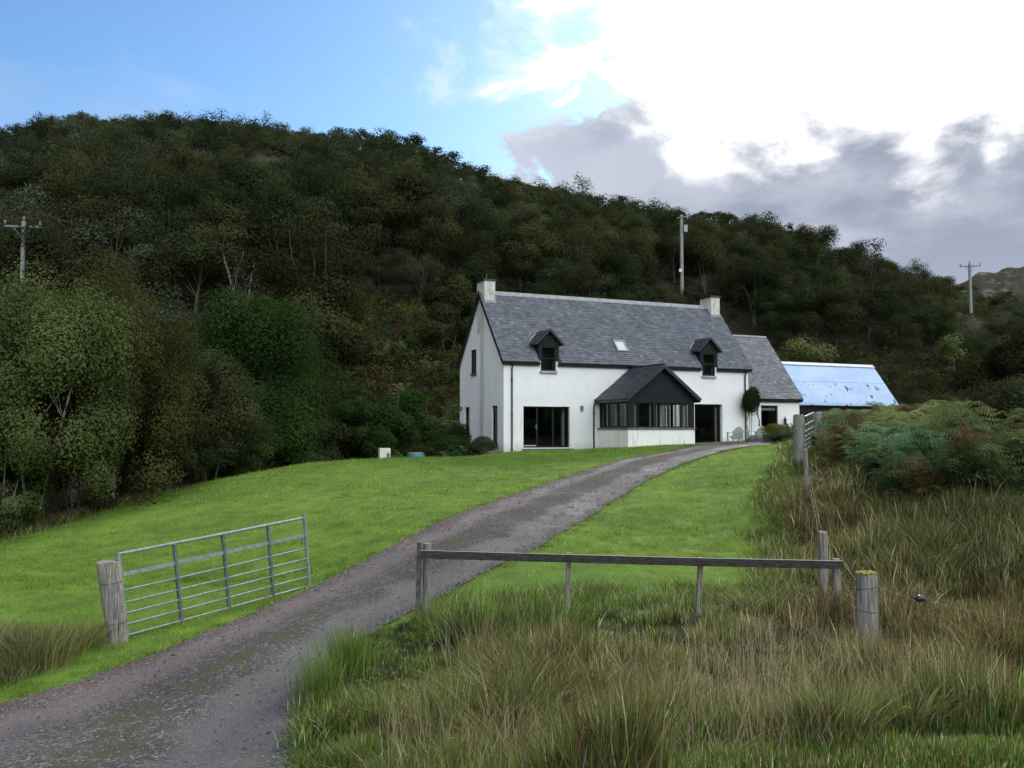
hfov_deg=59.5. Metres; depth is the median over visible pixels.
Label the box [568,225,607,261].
hill tree
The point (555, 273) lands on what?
hill tree
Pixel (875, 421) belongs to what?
bracken
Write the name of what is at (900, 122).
sky
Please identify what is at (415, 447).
shrub
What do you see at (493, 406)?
gable window
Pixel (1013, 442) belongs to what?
bracken
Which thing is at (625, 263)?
hill tree
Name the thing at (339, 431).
hazel bush
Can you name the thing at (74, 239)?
hill tree
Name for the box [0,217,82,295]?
hill tree
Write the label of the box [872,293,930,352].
hill tree
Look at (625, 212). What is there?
hill tree
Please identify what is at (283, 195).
hill tree
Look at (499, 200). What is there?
hill tree
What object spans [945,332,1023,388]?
shrub
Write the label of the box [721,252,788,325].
hill tree
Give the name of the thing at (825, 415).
bracken
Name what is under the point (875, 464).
bracken
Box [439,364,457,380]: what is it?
bracken
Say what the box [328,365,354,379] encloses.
bracken
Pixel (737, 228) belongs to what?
hill tree
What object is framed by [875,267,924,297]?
hill tree
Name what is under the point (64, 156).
hill tree
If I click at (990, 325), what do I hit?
hill tree
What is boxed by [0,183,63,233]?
hill tree
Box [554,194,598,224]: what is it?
hill tree
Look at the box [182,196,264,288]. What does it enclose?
hill tree
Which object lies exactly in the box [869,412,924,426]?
bracken
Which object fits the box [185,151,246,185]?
hill tree
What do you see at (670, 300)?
hill tree
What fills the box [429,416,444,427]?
bracken
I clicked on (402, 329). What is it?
bracken
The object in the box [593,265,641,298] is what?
hill tree
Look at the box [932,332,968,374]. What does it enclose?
shrub
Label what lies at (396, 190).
hill tree
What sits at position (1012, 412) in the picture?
bracken
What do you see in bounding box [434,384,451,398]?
bracken
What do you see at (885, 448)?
bracken
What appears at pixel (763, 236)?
hill tree
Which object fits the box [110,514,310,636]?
field gate
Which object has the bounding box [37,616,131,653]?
grass tussock
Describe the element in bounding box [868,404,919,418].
bracken
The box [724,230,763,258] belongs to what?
hill tree
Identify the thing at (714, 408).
front door
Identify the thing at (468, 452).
bracken
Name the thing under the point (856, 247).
hill tree
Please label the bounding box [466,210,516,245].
hill tree
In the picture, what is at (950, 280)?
hill tree
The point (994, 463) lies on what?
bracken
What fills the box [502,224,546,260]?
hill tree
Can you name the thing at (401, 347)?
bracken
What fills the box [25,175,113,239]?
hill tree
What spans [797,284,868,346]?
hill tree
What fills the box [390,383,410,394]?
bracken
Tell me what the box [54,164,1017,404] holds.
hill scrub
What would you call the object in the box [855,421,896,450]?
bracken
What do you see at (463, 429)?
shrub
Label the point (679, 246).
hill tree
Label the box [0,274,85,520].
birch tree
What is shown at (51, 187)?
hill tree
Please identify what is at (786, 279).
hill tree
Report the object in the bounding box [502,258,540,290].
hill tree
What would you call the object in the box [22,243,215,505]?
birch tree
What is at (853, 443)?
bracken
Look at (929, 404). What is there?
bracken
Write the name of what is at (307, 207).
hill tree
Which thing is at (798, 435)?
gate post
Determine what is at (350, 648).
rush clump
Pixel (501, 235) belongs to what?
hill tree
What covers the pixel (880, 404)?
bracken
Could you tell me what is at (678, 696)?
grass tussock
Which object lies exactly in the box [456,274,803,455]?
cottage
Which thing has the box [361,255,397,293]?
hill tree
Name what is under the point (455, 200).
hill tree
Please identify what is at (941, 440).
bracken
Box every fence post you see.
[804,449,807,499]
[818,531,827,596]
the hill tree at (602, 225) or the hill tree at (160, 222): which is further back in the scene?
the hill tree at (602, 225)
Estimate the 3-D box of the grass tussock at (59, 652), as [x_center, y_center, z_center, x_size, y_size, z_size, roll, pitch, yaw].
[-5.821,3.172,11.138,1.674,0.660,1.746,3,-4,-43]
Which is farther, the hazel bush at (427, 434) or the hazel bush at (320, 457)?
the hazel bush at (427, 434)
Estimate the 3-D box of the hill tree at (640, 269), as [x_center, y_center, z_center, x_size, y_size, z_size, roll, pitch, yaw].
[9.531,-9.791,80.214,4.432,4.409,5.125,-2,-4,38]
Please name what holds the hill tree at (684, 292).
on the ground at (224, 516)
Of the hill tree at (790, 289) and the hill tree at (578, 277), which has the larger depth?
the hill tree at (790, 289)
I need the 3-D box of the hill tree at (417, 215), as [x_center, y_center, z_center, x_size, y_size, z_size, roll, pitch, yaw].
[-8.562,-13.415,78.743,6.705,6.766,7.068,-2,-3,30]
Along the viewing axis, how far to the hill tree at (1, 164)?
84.30 m
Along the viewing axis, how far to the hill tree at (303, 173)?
83.26 m
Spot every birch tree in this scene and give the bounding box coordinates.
[0,252,144,508]
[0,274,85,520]
[0,279,71,496]
[0,281,172,509]
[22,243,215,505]
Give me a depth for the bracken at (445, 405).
53.54 m
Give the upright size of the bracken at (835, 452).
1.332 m
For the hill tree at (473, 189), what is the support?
on the ground at (224, 516)
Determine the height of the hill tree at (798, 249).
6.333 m
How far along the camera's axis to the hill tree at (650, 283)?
85.61 m
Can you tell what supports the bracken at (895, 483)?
on the ground at (224, 516)
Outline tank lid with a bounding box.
[407,452,424,456]
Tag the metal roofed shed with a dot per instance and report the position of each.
(824, 387)
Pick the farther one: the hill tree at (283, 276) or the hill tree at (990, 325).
the hill tree at (990, 325)
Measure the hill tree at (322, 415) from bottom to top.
7.753 m
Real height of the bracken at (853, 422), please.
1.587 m
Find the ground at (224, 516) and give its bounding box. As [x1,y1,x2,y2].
[0,138,1023,767]
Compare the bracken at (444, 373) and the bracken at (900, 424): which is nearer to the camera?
the bracken at (900, 424)
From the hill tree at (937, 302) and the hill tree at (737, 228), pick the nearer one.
the hill tree at (937, 302)
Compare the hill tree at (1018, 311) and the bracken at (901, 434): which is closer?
the bracken at (901, 434)
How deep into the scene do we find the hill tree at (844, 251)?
109.57 m
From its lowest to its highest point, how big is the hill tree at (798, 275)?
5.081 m
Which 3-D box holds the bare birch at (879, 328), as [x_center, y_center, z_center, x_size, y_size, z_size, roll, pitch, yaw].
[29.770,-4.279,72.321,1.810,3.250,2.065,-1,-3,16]
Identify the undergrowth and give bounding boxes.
[0,488,145,521]
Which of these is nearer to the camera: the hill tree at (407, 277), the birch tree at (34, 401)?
the birch tree at (34, 401)
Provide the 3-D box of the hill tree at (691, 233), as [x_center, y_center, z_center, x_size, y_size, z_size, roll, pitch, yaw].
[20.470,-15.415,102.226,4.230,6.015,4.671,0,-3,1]
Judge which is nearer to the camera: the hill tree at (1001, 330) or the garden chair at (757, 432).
the garden chair at (757, 432)
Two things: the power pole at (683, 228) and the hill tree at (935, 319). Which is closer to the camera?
the hill tree at (935, 319)
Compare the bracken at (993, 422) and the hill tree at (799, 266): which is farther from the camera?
the hill tree at (799, 266)
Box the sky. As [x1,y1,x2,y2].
[0,0,1023,284]
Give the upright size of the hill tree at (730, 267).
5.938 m
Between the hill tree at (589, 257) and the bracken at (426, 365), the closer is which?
the bracken at (426, 365)
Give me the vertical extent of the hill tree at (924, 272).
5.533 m
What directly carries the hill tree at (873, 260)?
on the ground at (224, 516)
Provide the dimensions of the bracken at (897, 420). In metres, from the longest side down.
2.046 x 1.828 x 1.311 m
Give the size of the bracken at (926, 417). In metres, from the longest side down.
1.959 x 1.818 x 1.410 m
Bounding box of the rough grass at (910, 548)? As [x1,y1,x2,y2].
[0,436,1023,767]
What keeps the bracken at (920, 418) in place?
on the ground at (224, 516)
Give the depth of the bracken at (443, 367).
56.58 m
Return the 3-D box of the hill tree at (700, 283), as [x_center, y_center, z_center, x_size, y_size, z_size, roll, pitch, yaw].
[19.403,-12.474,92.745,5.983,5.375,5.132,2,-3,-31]
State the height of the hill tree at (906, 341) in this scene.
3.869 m
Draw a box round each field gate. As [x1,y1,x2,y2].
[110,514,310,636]
[804,412,813,448]
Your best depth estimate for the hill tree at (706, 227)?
110.97 m
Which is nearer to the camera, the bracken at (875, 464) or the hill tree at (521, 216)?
the bracken at (875, 464)
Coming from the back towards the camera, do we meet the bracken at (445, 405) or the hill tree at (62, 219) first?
the hill tree at (62, 219)
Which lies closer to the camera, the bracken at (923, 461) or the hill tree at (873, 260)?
the bracken at (923, 461)
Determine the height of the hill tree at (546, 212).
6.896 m
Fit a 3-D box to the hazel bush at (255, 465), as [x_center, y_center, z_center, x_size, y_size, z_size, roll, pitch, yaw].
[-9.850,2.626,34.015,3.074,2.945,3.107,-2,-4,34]
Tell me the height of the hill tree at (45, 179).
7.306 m
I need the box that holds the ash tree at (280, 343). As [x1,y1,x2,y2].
[177,283,350,480]
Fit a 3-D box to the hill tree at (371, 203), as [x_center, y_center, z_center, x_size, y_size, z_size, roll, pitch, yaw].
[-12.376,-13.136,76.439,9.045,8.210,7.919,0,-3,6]
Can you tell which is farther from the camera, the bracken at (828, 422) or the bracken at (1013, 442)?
the bracken at (828, 422)
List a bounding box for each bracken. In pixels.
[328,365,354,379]
[338,348,354,362]
[345,342,366,359]
[369,341,396,359]
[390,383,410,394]
[392,341,407,352]
[393,342,408,355]
[396,324,421,341]
[416,359,432,374]
[428,361,444,373]
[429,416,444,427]
[433,400,454,415]
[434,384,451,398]
[434,424,447,431]
[436,450,461,456]
[438,358,453,373]
[438,405,459,422]
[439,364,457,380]
[442,419,459,432]
[459,446,477,455]
[805,413,843,448]
[808,428,832,454]
[810,423,859,468]
[811,411,835,424]
[817,411,875,448]
[830,431,866,465]
[832,408,867,416]
[835,416,884,454]
[837,409,854,421]
[838,419,907,467]
[851,440,895,472]
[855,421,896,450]
[859,446,949,479]
[860,401,882,413]
[860,406,898,412]
[860,418,923,429]
[860,429,917,469]
[863,423,932,449]
[867,452,938,495]
[868,402,890,418]
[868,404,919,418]
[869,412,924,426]
[870,421,941,439]
[874,421,895,430]
[875,410,927,420]
[881,416,937,430]
[881,455,974,502]
[889,403,961,417]
[889,423,952,478]
[890,449,955,484]
[891,431,961,463]
[892,406,941,435]
[895,405,928,418]
[895,429,963,456]
[900,437,990,495]
[904,410,929,423]
[909,401,987,445]
[912,401,977,415]
[913,404,996,437]
[916,400,946,410]
[930,417,1023,488]
[934,415,1023,441]
[943,400,1000,428]
[956,430,1010,445]
[956,434,1023,480]
[956,440,1023,494]
[957,406,1023,436]
[961,430,1023,473]
[971,414,1017,429]
[991,410,1023,455]
[993,422,1023,442]
[998,437,1023,483]
[1008,413,1023,430]
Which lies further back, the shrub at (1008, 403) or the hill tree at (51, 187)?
the hill tree at (51, 187)
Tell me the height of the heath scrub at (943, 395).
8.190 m
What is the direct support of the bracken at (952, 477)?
on the ground at (224, 516)
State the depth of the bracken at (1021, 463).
16.29 m
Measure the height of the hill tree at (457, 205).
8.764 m
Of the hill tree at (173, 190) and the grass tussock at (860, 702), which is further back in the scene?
the hill tree at (173, 190)
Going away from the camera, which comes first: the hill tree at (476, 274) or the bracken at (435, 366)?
the bracken at (435, 366)
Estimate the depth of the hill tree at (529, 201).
115.19 m
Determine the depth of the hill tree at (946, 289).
94.20 m
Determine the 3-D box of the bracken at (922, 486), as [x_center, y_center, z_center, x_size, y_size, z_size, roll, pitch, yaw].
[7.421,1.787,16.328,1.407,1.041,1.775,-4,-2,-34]
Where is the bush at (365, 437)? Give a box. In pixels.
[334,388,426,458]
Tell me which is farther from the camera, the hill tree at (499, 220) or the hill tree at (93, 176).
the hill tree at (499, 220)
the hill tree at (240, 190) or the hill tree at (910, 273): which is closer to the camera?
the hill tree at (240, 190)
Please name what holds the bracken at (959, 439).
on the ground at (224, 516)
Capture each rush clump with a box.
[283,641,362,699]
[304,616,396,682]
[400,596,448,635]
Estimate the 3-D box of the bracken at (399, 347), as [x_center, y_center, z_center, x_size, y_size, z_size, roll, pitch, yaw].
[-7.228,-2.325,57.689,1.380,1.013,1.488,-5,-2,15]
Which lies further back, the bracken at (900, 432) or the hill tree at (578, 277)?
the hill tree at (578, 277)
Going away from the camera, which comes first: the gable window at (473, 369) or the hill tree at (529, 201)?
the gable window at (473, 369)
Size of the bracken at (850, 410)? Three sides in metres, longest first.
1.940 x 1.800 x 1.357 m
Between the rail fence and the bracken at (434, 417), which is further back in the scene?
the bracken at (434, 417)
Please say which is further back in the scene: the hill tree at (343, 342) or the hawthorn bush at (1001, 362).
the hill tree at (343, 342)
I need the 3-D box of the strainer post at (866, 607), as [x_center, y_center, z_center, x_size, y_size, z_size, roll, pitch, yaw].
[4.122,2.789,10.268,0.385,1.291,0.255,0,-3,0]
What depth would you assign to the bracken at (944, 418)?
19.04 m
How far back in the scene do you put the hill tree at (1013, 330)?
71.82 m
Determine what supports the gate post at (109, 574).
on the ground at (224, 516)
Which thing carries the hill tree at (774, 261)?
on the ground at (224, 516)
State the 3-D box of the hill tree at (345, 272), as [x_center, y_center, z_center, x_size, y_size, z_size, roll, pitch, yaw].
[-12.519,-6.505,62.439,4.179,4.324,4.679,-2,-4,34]
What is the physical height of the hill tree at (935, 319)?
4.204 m
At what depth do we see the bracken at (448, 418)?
52.98 m
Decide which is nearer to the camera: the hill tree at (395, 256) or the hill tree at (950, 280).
the hill tree at (395, 256)
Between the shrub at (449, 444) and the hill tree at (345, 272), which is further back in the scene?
the hill tree at (345, 272)
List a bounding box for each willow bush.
[119,392,218,489]
[153,348,276,481]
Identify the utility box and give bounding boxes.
[378,448,390,458]
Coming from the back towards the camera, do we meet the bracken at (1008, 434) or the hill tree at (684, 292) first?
the hill tree at (684, 292)
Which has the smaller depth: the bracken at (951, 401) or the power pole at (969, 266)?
the bracken at (951, 401)
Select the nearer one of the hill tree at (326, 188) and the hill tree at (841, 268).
the hill tree at (326, 188)
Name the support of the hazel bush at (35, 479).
on the ground at (224, 516)
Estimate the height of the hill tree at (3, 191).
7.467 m
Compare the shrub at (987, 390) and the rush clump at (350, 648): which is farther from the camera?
the shrub at (987, 390)
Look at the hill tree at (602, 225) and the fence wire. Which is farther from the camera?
the hill tree at (602, 225)
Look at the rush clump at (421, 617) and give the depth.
12.17 m
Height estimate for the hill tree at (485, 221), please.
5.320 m
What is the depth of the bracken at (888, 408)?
28.88 m
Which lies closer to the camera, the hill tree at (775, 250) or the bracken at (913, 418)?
the bracken at (913, 418)
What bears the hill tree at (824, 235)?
on the ground at (224, 516)
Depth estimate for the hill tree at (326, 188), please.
80.44 m
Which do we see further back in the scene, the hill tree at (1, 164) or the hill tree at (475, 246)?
the hill tree at (1, 164)
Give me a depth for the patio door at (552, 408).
44.25 m
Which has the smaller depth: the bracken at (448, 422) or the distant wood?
the bracken at (448, 422)
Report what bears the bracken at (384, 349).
on the ground at (224, 516)
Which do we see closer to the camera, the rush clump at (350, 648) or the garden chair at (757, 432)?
the rush clump at (350, 648)
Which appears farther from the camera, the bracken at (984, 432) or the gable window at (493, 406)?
the gable window at (493, 406)
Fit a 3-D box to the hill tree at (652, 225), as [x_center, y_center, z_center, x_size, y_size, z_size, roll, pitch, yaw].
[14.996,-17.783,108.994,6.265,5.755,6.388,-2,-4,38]
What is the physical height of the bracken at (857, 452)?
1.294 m
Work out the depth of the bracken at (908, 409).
28.23 m
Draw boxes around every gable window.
[466,407,468,438]
[470,349,476,375]
[493,406,496,447]
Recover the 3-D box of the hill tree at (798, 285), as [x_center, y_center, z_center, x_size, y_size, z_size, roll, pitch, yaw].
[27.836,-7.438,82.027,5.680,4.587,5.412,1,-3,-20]
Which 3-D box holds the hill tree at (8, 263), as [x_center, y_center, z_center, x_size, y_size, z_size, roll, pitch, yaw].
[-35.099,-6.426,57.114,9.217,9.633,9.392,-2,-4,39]
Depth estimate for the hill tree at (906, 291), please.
86.22 m
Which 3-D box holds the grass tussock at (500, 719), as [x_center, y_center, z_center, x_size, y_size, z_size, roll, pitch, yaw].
[-0.029,2.615,6.757,1.341,0.485,1.293,0,-3,0]
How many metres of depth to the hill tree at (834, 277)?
85.17 m
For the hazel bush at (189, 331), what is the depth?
40.65 m
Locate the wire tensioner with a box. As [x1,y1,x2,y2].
[911,595,928,601]
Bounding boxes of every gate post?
[96,560,128,643]
[793,414,803,461]
[813,412,821,446]
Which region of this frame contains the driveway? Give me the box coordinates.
[0,441,779,767]
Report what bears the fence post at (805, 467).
on the ground at (224, 516)
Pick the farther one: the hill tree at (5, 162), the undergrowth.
the hill tree at (5, 162)
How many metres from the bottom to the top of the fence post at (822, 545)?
1.301 m
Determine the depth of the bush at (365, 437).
41.90 m
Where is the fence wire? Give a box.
[806,463,1023,621]
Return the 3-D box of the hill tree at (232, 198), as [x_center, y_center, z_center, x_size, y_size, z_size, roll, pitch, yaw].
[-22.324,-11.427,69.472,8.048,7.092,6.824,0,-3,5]
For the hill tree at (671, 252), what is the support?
on the ground at (224, 516)
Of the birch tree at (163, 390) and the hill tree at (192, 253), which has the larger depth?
the hill tree at (192, 253)
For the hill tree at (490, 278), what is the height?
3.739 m
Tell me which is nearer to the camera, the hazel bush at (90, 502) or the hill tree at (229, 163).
the hazel bush at (90, 502)
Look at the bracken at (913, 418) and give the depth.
25.37 m
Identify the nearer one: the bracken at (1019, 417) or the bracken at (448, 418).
the bracken at (1019, 417)
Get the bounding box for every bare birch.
[220,246,278,341]
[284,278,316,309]
[872,313,890,347]
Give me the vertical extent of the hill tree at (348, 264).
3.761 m
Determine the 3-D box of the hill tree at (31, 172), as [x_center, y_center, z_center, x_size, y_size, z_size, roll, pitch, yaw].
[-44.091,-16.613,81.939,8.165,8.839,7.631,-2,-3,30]
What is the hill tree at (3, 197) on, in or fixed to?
on the ground at (224, 516)
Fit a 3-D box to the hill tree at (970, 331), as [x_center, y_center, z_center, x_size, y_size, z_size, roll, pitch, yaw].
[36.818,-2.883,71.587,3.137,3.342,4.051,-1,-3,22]
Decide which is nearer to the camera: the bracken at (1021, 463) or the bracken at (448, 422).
the bracken at (1021, 463)
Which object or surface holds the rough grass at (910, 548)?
on the ground at (224, 516)
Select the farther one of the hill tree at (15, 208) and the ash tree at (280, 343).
the hill tree at (15, 208)
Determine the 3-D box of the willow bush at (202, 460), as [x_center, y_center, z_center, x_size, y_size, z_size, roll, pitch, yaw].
[-11.106,1.941,29.002,2.880,3.455,2.940,-1,-3,21]
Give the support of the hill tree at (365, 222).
on the ground at (224, 516)
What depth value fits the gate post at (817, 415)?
30.85 m
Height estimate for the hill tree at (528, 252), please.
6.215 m
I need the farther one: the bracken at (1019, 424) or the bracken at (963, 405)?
the bracken at (963, 405)
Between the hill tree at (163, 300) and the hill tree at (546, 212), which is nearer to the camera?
the hill tree at (163, 300)
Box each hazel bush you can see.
[0,416,56,537]
[37,433,124,513]
[102,309,219,495]
[207,416,295,476]
[265,412,354,460]
[270,427,330,468]
[314,399,362,459]
[386,406,442,448]
[409,274,476,357]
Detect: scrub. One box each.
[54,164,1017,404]
[259,283,470,468]
[790,336,1023,431]
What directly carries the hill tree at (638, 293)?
on the ground at (224, 516)
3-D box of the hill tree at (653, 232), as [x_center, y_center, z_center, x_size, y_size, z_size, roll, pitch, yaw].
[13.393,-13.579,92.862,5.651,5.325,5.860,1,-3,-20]
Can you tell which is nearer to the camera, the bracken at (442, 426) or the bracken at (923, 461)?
the bracken at (923, 461)
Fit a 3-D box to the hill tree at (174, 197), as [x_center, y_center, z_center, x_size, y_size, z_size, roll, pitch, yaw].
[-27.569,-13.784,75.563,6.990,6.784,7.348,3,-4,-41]
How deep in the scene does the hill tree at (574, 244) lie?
79.74 m
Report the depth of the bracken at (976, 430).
18.92 m
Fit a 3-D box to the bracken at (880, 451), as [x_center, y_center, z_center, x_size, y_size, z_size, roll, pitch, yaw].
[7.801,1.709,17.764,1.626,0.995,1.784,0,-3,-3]
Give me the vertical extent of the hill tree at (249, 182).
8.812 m
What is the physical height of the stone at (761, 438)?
0.673 m
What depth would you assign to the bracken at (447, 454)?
41.94 m
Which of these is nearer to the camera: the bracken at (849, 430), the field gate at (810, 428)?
the bracken at (849, 430)
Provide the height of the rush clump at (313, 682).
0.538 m
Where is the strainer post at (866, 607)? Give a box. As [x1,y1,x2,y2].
[855,570,890,650]
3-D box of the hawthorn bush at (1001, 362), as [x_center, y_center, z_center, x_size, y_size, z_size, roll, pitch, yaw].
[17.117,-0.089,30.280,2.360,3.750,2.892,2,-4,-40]
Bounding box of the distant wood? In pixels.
[0,108,1002,317]
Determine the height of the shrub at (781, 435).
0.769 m
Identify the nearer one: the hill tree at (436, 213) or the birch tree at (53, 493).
the birch tree at (53, 493)
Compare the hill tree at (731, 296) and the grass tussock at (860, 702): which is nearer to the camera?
the grass tussock at (860, 702)
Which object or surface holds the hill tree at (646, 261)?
on the ground at (224, 516)
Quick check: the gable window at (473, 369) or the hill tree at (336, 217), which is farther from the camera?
the hill tree at (336, 217)
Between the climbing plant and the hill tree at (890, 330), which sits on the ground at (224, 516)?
the hill tree at (890, 330)
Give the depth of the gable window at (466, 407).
47.95 m
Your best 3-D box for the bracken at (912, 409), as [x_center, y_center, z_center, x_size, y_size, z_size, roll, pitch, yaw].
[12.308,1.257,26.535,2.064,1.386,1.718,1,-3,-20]
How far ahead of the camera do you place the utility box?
37.73 m
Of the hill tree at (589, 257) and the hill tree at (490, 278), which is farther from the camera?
the hill tree at (589, 257)
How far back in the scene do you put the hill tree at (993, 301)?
97.82 m
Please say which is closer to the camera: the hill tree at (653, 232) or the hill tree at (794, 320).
the hill tree at (794, 320)
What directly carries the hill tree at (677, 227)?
on the ground at (224, 516)
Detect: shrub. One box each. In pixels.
[402,442,433,455]
[418,432,473,456]
[441,421,471,441]
[463,436,498,454]
[760,423,792,438]
[769,430,792,442]
[777,334,838,362]
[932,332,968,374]
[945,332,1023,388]
[958,374,1023,411]
[977,386,1023,429]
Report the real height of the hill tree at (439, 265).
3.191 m
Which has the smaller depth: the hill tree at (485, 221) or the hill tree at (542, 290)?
the hill tree at (542, 290)
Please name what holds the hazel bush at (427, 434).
on the ground at (224, 516)
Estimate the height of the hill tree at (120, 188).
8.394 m
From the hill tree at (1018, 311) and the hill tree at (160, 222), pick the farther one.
the hill tree at (1018, 311)
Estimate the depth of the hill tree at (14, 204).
68.39 m
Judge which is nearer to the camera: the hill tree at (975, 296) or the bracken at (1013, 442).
the bracken at (1013, 442)
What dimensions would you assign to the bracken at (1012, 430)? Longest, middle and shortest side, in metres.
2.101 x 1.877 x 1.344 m
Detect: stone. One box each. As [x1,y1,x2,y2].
[745,435,760,441]
[752,435,766,440]
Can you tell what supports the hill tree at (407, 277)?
on the ground at (224, 516)
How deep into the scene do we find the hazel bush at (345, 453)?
46.67 m
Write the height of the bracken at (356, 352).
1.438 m
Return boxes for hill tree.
[0,149,34,184]
[0,154,58,196]
[0,155,17,184]
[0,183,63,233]
[0,187,13,206]
[0,190,8,214]
[0,196,33,222]
[0,208,44,269]
[0,209,129,294]
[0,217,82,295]
[0,222,46,294]
[0,281,61,318]
[1,168,77,204]
[1,194,124,244]
[11,182,106,219]
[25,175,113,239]
[34,148,95,177]
[38,246,150,315]
[40,155,107,188]
[55,206,168,291]
[56,159,112,190]
[67,192,159,271]
[68,169,138,227]
[76,167,167,225]
[118,279,217,340]
[131,167,213,262]
[132,193,209,293]
[142,222,248,313]
[147,180,215,229]
[150,139,219,187]
[175,185,274,261]
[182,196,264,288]
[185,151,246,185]
[214,152,286,204]
[217,178,276,247]
[224,161,315,262]
[228,200,333,277]
[238,181,330,260]
[239,210,381,318]
[248,355,341,467]
[253,288,378,375]
[254,156,333,204]
[280,197,344,262]
[290,197,355,259]
[301,261,366,304]
[307,172,369,247]
[313,242,348,265]
[316,255,367,288]
[317,179,415,271]
[341,179,386,217]
[343,198,405,257]
[347,173,380,196]
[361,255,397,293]
[368,164,440,255]
[373,197,458,260]
[377,171,455,251]
[377,246,415,272]
[381,252,442,304]
[396,195,463,264]
[407,174,493,262]
[415,259,444,288]
[424,176,484,250]
[431,253,507,309]
[442,213,505,262]
[451,224,525,277]
[457,229,503,278]
[461,181,497,212]
[463,270,502,293]
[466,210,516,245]
[477,185,511,214]
[491,218,564,281]
[501,280,556,294]
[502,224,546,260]
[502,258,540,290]
[503,201,555,225]
[505,207,558,232]
[507,201,566,264]
[509,199,535,215]
[523,276,564,295]
[533,257,585,296]
[535,220,569,256]
[536,227,592,282]
[539,220,608,296]
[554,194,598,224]
[561,259,618,298]
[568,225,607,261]
[587,215,619,250]
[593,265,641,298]
[594,229,639,259]
[595,245,643,283]
[597,251,644,278]
[604,207,638,233]
[605,283,651,301]
[606,210,660,257]
[610,214,662,246]
[612,233,659,283]
[619,228,667,259]
[643,275,658,285]
[646,206,688,236]
[649,286,668,301]
[651,233,694,282]
[662,235,704,267]
[662,295,682,303]
[667,221,693,238]
[677,231,726,292]
[678,223,708,246]
[679,236,726,285]
[682,284,697,296]
[686,292,700,304]
[689,218,719,244]
[708,221,727,246]
[709,252,759,308]
[713,217,765,255]
[717,268,762,300]
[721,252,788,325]
[723,237,762,265]
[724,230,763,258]
[741,253,794,313]
[742,267,803,309]
[745,232,777,248]
[746,285,797,336]
[753,221,785,243]
[758,235,808,262]
[758,244,791,275]
[766,310,810,344]
[770,270,819,292]
[772,257,826,282]
[773,282,810,313]
[782,222,821,260]
[787,274,847,339]
[787,278,847,317]
[795,224,841,265]
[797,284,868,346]
[810,267,855,288]
[819,247,860,269]
[822,264,854,284]
[833,239,870,269]
[842,282,871,325]
[843,275,899,339]
[846,251,891,283]
[863,255,901,281]
[865,313,928,355]
[867,269,913,296]
[867,296,916,333]
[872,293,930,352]
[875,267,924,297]
[884,276,925,311]
[896,299,942,340]
[897,258,934,290]
[914,294,962,336]
[915,310,961,349]
[916,275,959,308]
[922,276,958,301]
[952,289,988,313]
[955,336,994,363]
[958,327,992,354]
[981,313,1017,334]
[984,329,1018,351]
[985,297,1023,324]
[987,288,1022,313]
[990,323,1011,338]
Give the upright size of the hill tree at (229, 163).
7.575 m
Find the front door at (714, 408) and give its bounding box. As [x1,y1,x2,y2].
[695,404,719,441]
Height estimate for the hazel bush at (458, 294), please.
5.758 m
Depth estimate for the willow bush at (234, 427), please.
30.40 m
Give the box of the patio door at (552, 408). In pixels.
[523,406,568,447]
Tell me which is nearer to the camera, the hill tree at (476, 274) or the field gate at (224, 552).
the field gate at (224, 552)
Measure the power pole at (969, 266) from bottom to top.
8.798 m
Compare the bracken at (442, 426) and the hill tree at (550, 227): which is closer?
the bracken at (442, 426)
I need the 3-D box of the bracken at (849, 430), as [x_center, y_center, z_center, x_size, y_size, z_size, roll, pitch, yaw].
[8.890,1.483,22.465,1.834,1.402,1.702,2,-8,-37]
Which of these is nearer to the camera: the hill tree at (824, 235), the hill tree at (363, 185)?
the hill tree at (363, 185)
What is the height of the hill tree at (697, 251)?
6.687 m
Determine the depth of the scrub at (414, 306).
57.48 m
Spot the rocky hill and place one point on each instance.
(992, 284)
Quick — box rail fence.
[415,542,842,617]
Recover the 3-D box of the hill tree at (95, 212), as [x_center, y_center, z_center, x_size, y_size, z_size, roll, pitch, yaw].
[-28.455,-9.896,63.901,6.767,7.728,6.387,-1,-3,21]
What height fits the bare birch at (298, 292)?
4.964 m
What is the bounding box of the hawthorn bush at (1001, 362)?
[972,326,1023,405]
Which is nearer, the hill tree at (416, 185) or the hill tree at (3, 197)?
the hill tree at (3, 197)
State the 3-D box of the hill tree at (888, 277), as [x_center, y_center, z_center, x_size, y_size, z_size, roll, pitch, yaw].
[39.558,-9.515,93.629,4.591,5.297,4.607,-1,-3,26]
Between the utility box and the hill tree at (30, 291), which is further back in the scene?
the hill tree at (30, 291)
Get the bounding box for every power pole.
[3,216,41,290]
[677,215,690,293]
[960,261,980,315]
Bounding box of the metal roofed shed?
[781,361,897,427]
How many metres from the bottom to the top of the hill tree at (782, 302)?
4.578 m
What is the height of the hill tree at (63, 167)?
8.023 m
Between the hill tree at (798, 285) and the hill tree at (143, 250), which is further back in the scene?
the hill tree at (798, 285)
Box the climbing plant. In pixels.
[740,386,760,434]
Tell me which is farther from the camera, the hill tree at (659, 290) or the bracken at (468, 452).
the hill tree at (659, 290)
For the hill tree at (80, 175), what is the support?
on the ground at (224, 516)
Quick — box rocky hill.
[951,266,1023,307]
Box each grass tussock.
[0,611,114,678]
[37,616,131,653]
[422,690,573,746]
[606,658,728,721]
[750,660,928,734]
[829,658,995,735]
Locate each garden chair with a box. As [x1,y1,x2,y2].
[725,426,744,441]
[746,426,763,437]

